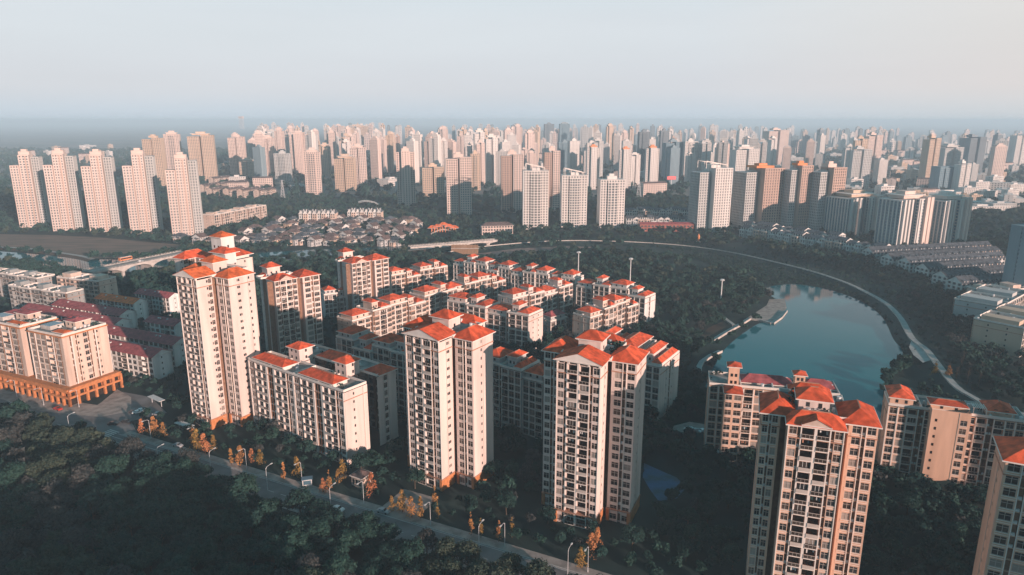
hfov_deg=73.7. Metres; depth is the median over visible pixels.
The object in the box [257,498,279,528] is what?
broadleaf tree
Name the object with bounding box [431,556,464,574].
broadleaf tree
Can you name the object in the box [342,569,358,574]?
broadleaf tree
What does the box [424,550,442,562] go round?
broadleaf tree
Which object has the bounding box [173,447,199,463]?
broadleaf tree
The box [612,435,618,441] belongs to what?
window
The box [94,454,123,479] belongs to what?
broadleaf tree
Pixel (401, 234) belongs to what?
villa
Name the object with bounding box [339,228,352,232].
villa
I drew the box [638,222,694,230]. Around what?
quay building
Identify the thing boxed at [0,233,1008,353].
park trees
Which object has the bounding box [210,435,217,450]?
autumn tree
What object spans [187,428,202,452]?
autumn tree
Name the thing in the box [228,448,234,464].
autumn tree
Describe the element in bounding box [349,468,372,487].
guard hut
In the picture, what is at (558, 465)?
window
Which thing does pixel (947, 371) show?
young tree
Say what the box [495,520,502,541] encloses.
autumn tree
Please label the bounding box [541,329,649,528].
apartment tower
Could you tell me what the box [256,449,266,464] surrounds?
autumn tree
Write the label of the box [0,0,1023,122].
sky
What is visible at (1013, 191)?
block
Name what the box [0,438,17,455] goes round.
broadleaf tree
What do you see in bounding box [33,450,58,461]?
broadleaf tree
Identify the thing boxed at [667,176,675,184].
billboard
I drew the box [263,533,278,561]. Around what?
broadleaf tree
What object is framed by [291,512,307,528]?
broadleaf tree
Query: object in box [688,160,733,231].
high-rise building
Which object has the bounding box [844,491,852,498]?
window
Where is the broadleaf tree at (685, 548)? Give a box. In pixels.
[676,539,698,561]
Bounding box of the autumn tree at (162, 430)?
[157,422,167,436]
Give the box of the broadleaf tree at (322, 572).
[320,569,338,574]
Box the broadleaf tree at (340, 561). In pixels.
[322,551,357,574]
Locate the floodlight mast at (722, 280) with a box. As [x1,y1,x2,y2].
[720,279,724,298]
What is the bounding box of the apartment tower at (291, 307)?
[256,261,323,355]
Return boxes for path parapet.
[450,240,1023,414]
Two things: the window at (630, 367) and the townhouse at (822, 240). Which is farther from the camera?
the townhouse at (822, 240)
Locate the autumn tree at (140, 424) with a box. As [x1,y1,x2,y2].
[137,419,146,433]
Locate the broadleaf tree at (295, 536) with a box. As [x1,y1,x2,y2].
[280,527,312,548]
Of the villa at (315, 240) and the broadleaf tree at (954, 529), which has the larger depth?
the villa at (315, 240)
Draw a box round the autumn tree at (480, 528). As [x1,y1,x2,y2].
[477,518,483,533]
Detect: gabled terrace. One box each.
[298,209,337,223]
[347,207,383,219]
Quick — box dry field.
[0,234,201,257]
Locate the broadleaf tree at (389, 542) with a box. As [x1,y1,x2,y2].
[377,539,396,549]
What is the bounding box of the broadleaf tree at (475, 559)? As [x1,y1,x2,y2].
[468,557,488,567]
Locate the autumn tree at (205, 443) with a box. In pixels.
[199,433,210,454]
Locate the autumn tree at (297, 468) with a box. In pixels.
[291,455,301,478]
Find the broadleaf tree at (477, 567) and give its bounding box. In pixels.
[461,559,493,574]
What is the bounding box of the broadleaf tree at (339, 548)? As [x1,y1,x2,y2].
[325,544,349,558]
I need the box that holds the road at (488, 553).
[106,446,574,574]
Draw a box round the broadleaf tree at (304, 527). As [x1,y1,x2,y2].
[296,517,323,534]
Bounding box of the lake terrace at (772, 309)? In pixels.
[749,299,786,320]
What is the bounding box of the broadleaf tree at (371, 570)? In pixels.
[360,564,383,574]
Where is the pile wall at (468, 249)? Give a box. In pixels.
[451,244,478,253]
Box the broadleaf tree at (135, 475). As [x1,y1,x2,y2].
[128,466,143,483]
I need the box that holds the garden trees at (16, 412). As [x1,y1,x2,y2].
[0,288,1023,574]
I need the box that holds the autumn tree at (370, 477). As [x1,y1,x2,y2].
[365,472,377,497]
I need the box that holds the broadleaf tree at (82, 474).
[67,463,95,486]
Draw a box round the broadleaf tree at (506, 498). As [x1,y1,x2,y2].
[495,490,516,514]
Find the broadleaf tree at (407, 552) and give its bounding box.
[396,537,427,566]
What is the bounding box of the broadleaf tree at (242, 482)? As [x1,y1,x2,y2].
[227,472,260,494]
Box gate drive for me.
[376,489,437,522]
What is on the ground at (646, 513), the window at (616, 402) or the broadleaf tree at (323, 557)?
the broadleaf tree at (323, 557)
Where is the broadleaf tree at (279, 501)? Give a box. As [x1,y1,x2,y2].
[266,497,283,507]
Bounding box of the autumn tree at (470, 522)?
[468,512,473,533]
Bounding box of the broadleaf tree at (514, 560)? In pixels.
[497,551,524,574]
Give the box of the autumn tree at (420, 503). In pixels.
[416,496,423,517]
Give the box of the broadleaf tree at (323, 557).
[317,548,337,565]
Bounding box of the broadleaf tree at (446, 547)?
[430,535,458,559]
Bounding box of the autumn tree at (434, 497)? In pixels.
[431,485,437,511]
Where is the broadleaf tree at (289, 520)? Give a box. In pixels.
[276,513,303,534]
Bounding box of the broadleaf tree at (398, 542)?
[391,537,411,548]
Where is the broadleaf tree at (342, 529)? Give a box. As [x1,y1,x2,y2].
[337,526,351,546]
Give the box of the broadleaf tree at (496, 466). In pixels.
[484,459,503,481]
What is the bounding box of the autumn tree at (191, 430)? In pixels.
[189,426,194,444]
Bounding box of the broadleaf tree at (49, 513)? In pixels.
[37,504,69,526]
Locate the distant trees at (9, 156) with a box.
[0,146,1023,196]
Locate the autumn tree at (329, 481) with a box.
[326,470,331,487]
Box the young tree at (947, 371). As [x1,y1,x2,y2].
[943,364,952,374]
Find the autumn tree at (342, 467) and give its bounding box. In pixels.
[337,458,346,479]
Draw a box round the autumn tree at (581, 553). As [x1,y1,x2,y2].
[574,546,588,568]
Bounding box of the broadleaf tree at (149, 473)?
[138,470,161,488]
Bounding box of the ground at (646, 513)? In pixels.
[0,197,1023,574]
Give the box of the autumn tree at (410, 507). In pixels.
[405,496,416,518]
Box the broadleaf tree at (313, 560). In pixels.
[291,551,322,572]
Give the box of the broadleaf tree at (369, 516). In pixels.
[353,510,380,537]
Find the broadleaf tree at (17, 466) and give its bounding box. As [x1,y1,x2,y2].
[0,461,27,488]
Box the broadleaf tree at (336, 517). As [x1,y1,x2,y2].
[318,507,345,537]
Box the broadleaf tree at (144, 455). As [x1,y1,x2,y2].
[134,449,156,464]
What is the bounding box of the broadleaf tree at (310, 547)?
[294,542,319,555]
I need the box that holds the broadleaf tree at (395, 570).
[385,566,403,574]
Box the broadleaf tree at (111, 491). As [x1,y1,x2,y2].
[99,484,128,501]
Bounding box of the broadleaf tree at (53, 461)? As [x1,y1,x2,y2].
[37,452,68,473]
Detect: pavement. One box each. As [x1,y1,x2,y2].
[124,431,381,510]
[412,517,610,574]
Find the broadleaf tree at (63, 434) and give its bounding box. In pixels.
[48,426,75,444]
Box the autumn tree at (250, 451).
[248,448,254,463]
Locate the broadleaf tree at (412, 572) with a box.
[400,568,421,574]
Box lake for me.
[705,284,902,419]
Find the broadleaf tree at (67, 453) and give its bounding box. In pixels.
[57,445,77,458]
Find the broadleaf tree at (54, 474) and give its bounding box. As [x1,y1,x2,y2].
[37,469,70,488]
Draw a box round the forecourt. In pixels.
[0,388,130,416]
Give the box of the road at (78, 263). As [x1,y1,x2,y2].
[0,246,443,273]
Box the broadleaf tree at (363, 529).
[353,519,381,541]
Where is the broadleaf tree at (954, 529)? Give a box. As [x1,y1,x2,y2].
[942,521,973,540]
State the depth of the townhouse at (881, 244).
629.24 m
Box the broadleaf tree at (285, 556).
[271,544,301,571]
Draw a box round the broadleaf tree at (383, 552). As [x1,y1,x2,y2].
[376,544,397,571]
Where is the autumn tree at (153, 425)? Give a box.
[147,416,161,436]
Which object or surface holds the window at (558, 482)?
in the apartment tower at (594, 396)
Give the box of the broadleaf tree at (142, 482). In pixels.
[130,476,156,493]
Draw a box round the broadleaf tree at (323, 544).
[313,535,335,554]
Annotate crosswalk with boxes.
[104,429,118,437]
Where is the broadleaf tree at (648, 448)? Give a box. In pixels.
[642,441,653,462]
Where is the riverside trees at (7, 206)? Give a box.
[0,191,1023,239]
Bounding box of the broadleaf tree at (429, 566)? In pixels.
[423,558,440,574]
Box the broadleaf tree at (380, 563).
[359,556,388,574]
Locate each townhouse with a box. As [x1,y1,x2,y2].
[624,208,631,218]
[625,216,633,226]
[632,208,638,215]
[633,215,638,225]
[636,206,646,214]
[637,215,647,224]
[644,206,653,214]
[644,215,653,221]
[651,216,658,221]
[652,208,659,215]
[657,216,664,221]
[659,208,665,216]
[663,216,670,221]
[665,207,672,215]
[667,215,678,221]
[670,206,680,214]
[681,216,687,221]
[739,224,752,237]
[741,220,755,225]
[747,226,755,237]
[753,225,764,237]
[757,221,766,225]
[760,226,777,240]
[764,222,778,226]
[768,229,783,240]
[776,230,790,240]
[780,226,792,230]
[784,231,794,244]
[791,230,809,243]
[795,226,811,230]
[800,233,813,247]
[808,234,824,245]
[812,230,825,234]
[817,236,827,247]
[825,235,840,248]
[828,231,845,236]
[833,237,852,249]
[843,240,859,254]
[853,241,869,253]
[873,242,890,245]
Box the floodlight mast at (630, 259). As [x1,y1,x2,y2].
[629,258,632,280]
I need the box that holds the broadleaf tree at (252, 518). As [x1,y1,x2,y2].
[235,507,267,535]
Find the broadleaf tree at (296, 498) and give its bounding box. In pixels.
[282,485,315,512]
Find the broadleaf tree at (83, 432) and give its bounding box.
[72,426,94,443]
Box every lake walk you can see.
[696,350,719,368]
[714,310,785,338]
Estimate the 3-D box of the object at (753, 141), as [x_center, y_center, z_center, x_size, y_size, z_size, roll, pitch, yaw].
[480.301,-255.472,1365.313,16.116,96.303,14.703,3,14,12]
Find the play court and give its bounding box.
[643,463,683,500]
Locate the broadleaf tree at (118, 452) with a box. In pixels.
[112,447,135,460]
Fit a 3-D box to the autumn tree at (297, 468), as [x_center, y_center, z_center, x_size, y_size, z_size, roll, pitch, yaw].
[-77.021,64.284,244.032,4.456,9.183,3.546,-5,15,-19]
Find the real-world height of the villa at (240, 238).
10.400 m
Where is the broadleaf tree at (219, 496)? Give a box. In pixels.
[211,484,238,506]
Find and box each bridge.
[82,250,183,276]
[408,238,497,248]
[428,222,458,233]
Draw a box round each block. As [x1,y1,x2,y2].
[0,267,55,298]
[0,309,58,395]
[8,279,85,309]
[20,303,131,327]
[25,316,123,406]
[51,299,138,328]
[56,271,118,303]
[58,147,68,153]
[78,153,89,161]
[79,146,90,151]
[94,293,149,319]
[104,150,112,155]
[107,324,185,366]
[109,339,174,379]
[133,288,179,315]
[143,315,182,336]
[200,182,218,192]
[203,204,266,228]
[206,186,226,196]
[208,175,229,182]
[217,163,226,170]
[217,180,233,185]
[222,186,244,196]
[227,181,247,187]
[229,175,245,180]
[236,186,259,197]
[245,179,252,186]
[248,341,398,465]
[252,176,272,187]
[253,187,275,197]
[290,184,305,192]
[320,285,345,316]
[336,324,406,411]
[337,280,456,337]
[377,177,396,185]
[389,258,447,294]
[447,271,505,299]
[447,291,542,351]
[453,254,520,289]
[493,346,543,438]
[498,276,572,313]
[511,262,583,305]
[543,309,566,334]
[572,293,638,337]
[576,275,655,321]
[604,326,679,420]
[640,181,666,196]
[704,361,839,461]
[791,156,803,160]
[827,153,841,157]
[845,184,851,188]
[847,177,863,186]
[851,185,861,188]
[871,170,890,182]
[874,184,894,196]
[875,384,1023,491]
[882,177,899,186]
[885,155,896,159]
[887,165,903,173]
[887,176,896,185]
[888,159,897,165]
[892,170,903,177]
[893,150,904,155]
[897,161,907,173]
[899,159,913,165]
[906,168,918,179]
[913,160,919,165]
[914,189,928,195]
[916,177,929,187]
[918,188,939,192]
[928,190,943,196]
[944,189,961,193]
[958,185,979,193]
[969,180,989,189]
[969,193,983,200]
[972,203,1010,211]
[977,189,997,197]
[978,173,986,180]
[981,198,993,201]
[982,201,1016,208]
[985,174,1003,181]
[989,180,1008,189]
[997,194,1023,205]
[1001,187,1019,195]
[1003,192,1013,201]
[1005,162,1013,169]
[1008,164,1018,174]
[1009,183,1023,192]
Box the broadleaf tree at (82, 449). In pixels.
[71,444,94,455]
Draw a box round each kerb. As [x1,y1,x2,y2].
[122,434,375,511]
[411,522,585,574]
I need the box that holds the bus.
[118,256,131,260]
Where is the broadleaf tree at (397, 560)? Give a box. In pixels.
[385,550,402,568]
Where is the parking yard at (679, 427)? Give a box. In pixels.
[673,422,703,432]
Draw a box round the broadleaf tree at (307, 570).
[292,565,321,574]
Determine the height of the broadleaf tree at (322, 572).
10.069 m
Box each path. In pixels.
[3,247,93,258]
[260,246,449,263]
[448,251,1023,413]
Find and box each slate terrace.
[862,241,991,261]
[880,246,1001,267]
[897,252,1005,272]
[914,258,1003,279]
[931,266,1003,288]
[945,273,1002,290]
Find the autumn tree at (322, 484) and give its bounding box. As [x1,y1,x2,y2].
[319,477,327,492]
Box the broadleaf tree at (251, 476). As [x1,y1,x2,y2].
[232,472,257,481]
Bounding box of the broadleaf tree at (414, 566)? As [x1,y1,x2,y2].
[401,559,424,574]
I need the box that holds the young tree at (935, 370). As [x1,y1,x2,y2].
[931,360,939,374]
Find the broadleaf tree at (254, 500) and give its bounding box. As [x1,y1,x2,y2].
[247,494,263,508]
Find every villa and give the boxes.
[172,233,189,242]
[191,233,207,243]
[234,235,249,243]
[237,227,252,236]
[248,224,262,230]
[250,232,267,237]
[251,236,267,242]
[261,226,274,233]
[266,220,280,223]
[266,232,278,236]
[267,235,279,244]
[272,227,286,232]
[273,215,285,224]
[276,232,292,237]
[280,236,291,245]
[282,220,298,227]
[286,228,299,236]
[287,216,298,223]
[290,225,302,229]
[292,235,305,245]
[293,232,309,237]
[299,223,310,227]
[304,219,316,225]
[304,228,318,233]
[306,235,322,246]
[310,224,324,231]
[310,232,324,235]
[314,220,328,225]
[322,236,338,245]
[324,232,339,238]
[326,226,340,234]
[329,218,342,224]
[336,223,348,228]
[337,214,347,222]
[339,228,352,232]
[339,230,352,238]
[341,236,356,245]
[344,216,356,222]
[345,220,360,224]
[349,224,360,228]
[351,231,366,239]
[352,228,365,232]
[357,214,368,223]
[360,236,376,245]
[365,228,377,236]
[366,222,379,228]
[367,219,380,223]
[370,216,383,220]
[374,230,386,236]
[376,227,390,234]
[377,235,391,246]
[378,224,393,227]
[386,218,395,223]
[389,236,404,246]
[391,226,403,233]
[392,231,405,238]
[393,224,406,228]
[394,219,406,224]
[403,227,414,235]
[404,216,416,222]
[406,225,420,233]
[409,219,422,227]
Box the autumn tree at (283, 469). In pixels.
[280,462,285,477]
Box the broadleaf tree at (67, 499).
[50,490,78,507]
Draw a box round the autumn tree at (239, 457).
[234,445,244,465]
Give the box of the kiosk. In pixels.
[301,476,312,485]
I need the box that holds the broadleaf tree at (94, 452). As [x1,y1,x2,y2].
[83,444,109,460]
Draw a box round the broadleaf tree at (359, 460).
[349,452,370,468]
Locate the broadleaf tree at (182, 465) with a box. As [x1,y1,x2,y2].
[172,456,195,474]
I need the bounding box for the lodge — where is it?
[480,222,513,234]
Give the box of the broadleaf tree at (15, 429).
[0,423,22,437]
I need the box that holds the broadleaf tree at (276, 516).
[262,510,285,527]
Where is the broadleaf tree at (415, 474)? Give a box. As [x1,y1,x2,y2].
[404,467,425,488]
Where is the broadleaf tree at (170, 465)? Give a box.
[156,461,174,472]
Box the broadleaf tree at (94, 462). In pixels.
[91,454,114,467]
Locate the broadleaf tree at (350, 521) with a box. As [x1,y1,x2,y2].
[338,513,360,531]
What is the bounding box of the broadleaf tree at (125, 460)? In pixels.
[112,454,129,478]
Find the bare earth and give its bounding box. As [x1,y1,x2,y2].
[701,321,730,337]
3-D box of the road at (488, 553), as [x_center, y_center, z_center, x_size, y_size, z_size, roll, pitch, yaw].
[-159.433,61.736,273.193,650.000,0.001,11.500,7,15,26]
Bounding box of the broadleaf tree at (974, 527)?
[965,520,981,542]
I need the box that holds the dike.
[0,247,95,261]
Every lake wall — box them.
[701,350,722,370]
[714,310,787,340]
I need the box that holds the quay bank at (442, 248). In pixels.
[258,246,450,267]
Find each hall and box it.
[951,284,1023,321]
[966,282,1023,291]
[969,303,1023,357]
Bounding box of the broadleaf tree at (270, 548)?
[258,534,287,568]
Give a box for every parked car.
[53,406,62,410]
[107,421,119,425]
[121,419,132,423]
[132,409,142,413]
[172,442,183,447]
[333,505,344,511]
[376,507,389,514]
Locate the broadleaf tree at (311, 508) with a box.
[304,501,331,517]
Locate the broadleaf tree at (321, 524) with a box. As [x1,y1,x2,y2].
[306,516,333,541]
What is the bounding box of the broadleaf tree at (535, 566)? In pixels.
[523,557,555,574]
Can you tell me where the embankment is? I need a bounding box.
[445,241,1023,412]
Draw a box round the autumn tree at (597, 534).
[592,527,603,545]
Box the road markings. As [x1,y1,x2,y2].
[58,424,579,574]
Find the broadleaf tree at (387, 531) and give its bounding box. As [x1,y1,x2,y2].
[373,521,401,541]
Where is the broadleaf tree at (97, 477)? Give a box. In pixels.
[85,472,114,487]
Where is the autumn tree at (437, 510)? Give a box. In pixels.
[435,502,439,519]
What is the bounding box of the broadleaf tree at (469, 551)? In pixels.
[455,538,482,569]
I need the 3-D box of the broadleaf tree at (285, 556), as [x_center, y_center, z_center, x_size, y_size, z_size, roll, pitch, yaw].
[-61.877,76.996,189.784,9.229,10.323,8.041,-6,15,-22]
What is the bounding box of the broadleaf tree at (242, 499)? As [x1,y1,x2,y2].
[223,488,251,508]
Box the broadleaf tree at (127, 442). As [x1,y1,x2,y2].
[116,434,144,464]
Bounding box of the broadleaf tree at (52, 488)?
[39,478,68,498]
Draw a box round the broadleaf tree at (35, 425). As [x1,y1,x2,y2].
[24,417,51,433]
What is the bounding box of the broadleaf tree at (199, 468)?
[188,462,213,476]
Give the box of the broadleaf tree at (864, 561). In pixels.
[860,550,871,567]
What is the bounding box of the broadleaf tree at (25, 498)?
[19,491,49,503]
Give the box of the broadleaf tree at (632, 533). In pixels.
[619,522,644,550]
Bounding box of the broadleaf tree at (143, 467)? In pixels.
[135,456,164,476]
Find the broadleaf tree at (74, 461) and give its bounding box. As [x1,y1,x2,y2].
[65,454,90,469]
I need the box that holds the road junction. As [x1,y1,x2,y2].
[0,392,165,449]
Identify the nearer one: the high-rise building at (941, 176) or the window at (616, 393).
the window at (616, 393)
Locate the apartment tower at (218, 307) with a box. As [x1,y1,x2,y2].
[172,231,260,429]
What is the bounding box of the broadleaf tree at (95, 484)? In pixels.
[85,480,112,494]
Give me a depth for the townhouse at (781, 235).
710.69 m
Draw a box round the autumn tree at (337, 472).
[334,469,341,482]
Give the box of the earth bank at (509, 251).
[476,246,590,257]
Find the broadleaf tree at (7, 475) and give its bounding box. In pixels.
[0,468,20,488]
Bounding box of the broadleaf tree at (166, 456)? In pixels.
[158,451,175,463]
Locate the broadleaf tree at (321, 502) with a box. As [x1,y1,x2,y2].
[312,498,335,512]
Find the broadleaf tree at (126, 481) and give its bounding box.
[112,476,133,492]
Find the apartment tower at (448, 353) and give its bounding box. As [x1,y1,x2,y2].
[400,308,495,491]
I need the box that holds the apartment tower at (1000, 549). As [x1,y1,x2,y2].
[972,436,1023,574]
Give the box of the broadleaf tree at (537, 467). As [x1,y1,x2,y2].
[531,460,542,474]
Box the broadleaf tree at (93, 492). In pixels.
[84,483,112,513]
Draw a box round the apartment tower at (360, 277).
[335,247,389,310]
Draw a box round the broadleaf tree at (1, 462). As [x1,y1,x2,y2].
[0,457,5,466]
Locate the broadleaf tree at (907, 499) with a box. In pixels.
[895,491,925,514]
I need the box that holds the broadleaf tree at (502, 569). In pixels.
[488,559,517,574]
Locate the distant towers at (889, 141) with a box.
[257,122,1021,153]
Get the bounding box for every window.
[466,358,471,364]
[544,413,549,419]
[544,422,549,427]
[545,352,550,357]
[556,462,561,468]
[556,471,561,476]
[556,479,561,485]
[557,400,562,406]
[557,409,562,415]
[557,418,562,424]
[557,427,562,433]
[558,363,563,369]
[558,372,563,378]
[558,382,563,387]
[558,391,562,396]
[589,505,594,510]
[590,470,595,475]
[590,478,595,484]
[590,487,595,493]
[590,496,595,502]
[591,434,597,440]
[591,443,596,449]
[591,452,596,458]
[591,461,596,467]
[592,406,597,412]
[592,415,597,421]
[592,425,597,431]
[593,368,599,374]
[593,378,598,384]
[593,387,598,393]
[593,397,598,403]
[609,513,615,519]
[610,487,616,493]
[610,496,616,502]
[611,462,617,468]
[611,470,617,476]
[611,479,617,485]
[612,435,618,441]
[612,444,618,450]
[612,453,618,459]
[613,408,619,414]
[613,418,619,423]
[613,427,619,432]
[614,381,621,387]
[614,390,620,396]
[614,399,620,405]
[615,362,621,368]
[615,372,621,378]
[622,490,628,496]
[622,499,628,505]
[623,464,630,470]
[623,473,629,479]
[623,482,629,488]
[624,447,630,453]
[624,455,630,461]
[625,420,632,426]
[625,429,631,435]
[625,438,631,444]
[626,402,633,408]
[626,411,632,417]
[627,374,634,380]
[627,383,633,389]
[627,392,633,398]
[628,364,634,371]
[707,430,713,435]
[707,437,713,442]
[708,415,714,420]
[708,423,714,428]
[709,401,716,406]
[709,408,715,413]
[710,386,717,391]
[710,394,716,399]
[721,447,727,451]
[722,432,728,436]
[723,425,729,429]
[724,410,730,414]
[725,395,731,399]
[730,440,737,445]
[730,448,736,452]
[731,433,737,437]
[732,418,739,422]
[732,425,738,430]
[733,403,740,407]
[733,410,739,415]
[734,395,741,400]
[750,434,757,439]
[750,441,756,447]
[750,548,755,554]
[751,427,758,432]
[751,538,756,544]
[752,412,759,417]
[752,420,758,425]
[752,528,757,534]
[753,405,758,410]
[753,518,758,524]
[754,390,761,395]
[754,508,758,514]
[755,498,759,504]
[756,488,760,494]
[757,478,761,484]
[758,467,762,474]
[759,457,764,463]
[759,549,764,555]
[760,446,764,453]
[760,540,765,546]
[761,436,766,442]
[761,530,766,536]
[762,425,767,431]
[762,520,767,526]
[763,414,768,421]
[763,510,768,516]
[764,500,769,506]
[765,489,770,496]
[766,479,771,485]
[767,469,772,475]
[768,458,773,464]
[769,448,774,454]
[770,437,775,443]
[771,427,776,433]
[772,415,777,422]
[775,564,781,571]
[776,554,782,561]
[777,544,783,550]
[778,533,784,540]
[779,523,786,530]
[780,513,787,519]
[781,502,788,509]
[782,492,789,498]
[783,481,790,488]
[784,470,791,477]
[785,459,793,466]
[787,448,794,455]
[788,437,795,444]
[789,426,796,433]
[819,562,826,569]
[820,552,827,559]
[821,541,829,548]
[823,531,830,538]
[824,520,831,527]
[825,509,833,516]
[827,499,834,506]
[828,488,835,495]
[829,477,837,484]
[831,466,838,473]
[832,455,839,462]
[833,444,841,451]
[834,564,842,570]
[835,432,842,439]
[836,553,843,560]
[837,543,845,550]
[838,533,846,540]
[840,523,847,530]
[841,512,849,519]
[842,502,850,509]
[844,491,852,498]
[845,481,853,487]
[846,470,854,477]
[848,459,856,466]
[849,448,857,455]
[849,566,856,573]
[850,556,858,563]
[851,437,859,444]
[851,546,859,553]
[852,426,860,433]
[853,536,861,542]
[854,525,862,532]
[856,515,864,522]
[857,504,865,511]
[858,493,867,501]
[860,483,868,490]
[861,472,870,479]
[863,461,871,468]
[864,450,873,457]
[866,439,874,446]
[867,428,876,435]
[883,454,889,459]
[884,446,890,452]
[885,438,892,444]
[886,431,893,436]
[887,423,894,428]
[888,415,895,421]
[889,407,896,413]
[892,455,899,461]
[893,447,900,453]
[894,440,901,445]
[895,432,902,438]
[896,424,903,430]
[898,416,905,422]
[899,408,906,414]
[950,477,957,482]
[952,469,958,474]
[953,461,960,466]
[954,453,961,458]
[956,445,962,450]
[957,437,964,442]
[958,429,965,434]
[960,421,967,426]
[987,570,999,574]
[989,558,1002,567]
[991,547,1004,556]
[993,535,1006,544]
[995,523,1008,532]
[998,511,1011,520]
[1000,499,1013,509]
[1002,487,1015,497]
[1004,430,1012,435]
[1004,476,1018,484]
[1006,422,1014,428]
[1007,463,1020,472]
[1011,564,1023,573]
[1014,552,1023,561]
[1015,432,1022,436]
[1016,424,1023,430]
[1016,540,1023,548]
[1018,528,1023,536]
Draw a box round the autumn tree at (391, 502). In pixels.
[387,495,395,510]
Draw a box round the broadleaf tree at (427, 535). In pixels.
[414,527,437,556]
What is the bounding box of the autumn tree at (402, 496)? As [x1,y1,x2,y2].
[395,489,408,512]
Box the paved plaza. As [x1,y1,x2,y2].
[909,338,934,361]
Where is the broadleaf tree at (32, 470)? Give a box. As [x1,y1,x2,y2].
[23,461,51,478]
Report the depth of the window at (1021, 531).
150.01 m
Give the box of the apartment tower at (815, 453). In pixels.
[746,381,882,574]
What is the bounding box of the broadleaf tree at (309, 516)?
[307,514,317,519]
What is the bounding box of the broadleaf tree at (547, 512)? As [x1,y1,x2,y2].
[537,505,556,523]
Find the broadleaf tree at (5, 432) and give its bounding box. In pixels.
[0,427,15,441]
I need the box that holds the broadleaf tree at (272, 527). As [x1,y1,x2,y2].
[260,521,290,539]
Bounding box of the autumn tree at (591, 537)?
[586,532,596,559]
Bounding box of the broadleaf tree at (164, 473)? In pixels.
[150,467,173,485]
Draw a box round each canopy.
[147,394,164,406]
[175,421,194,431]
[352,200,378,203]
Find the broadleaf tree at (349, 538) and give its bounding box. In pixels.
[334,529,362,554]

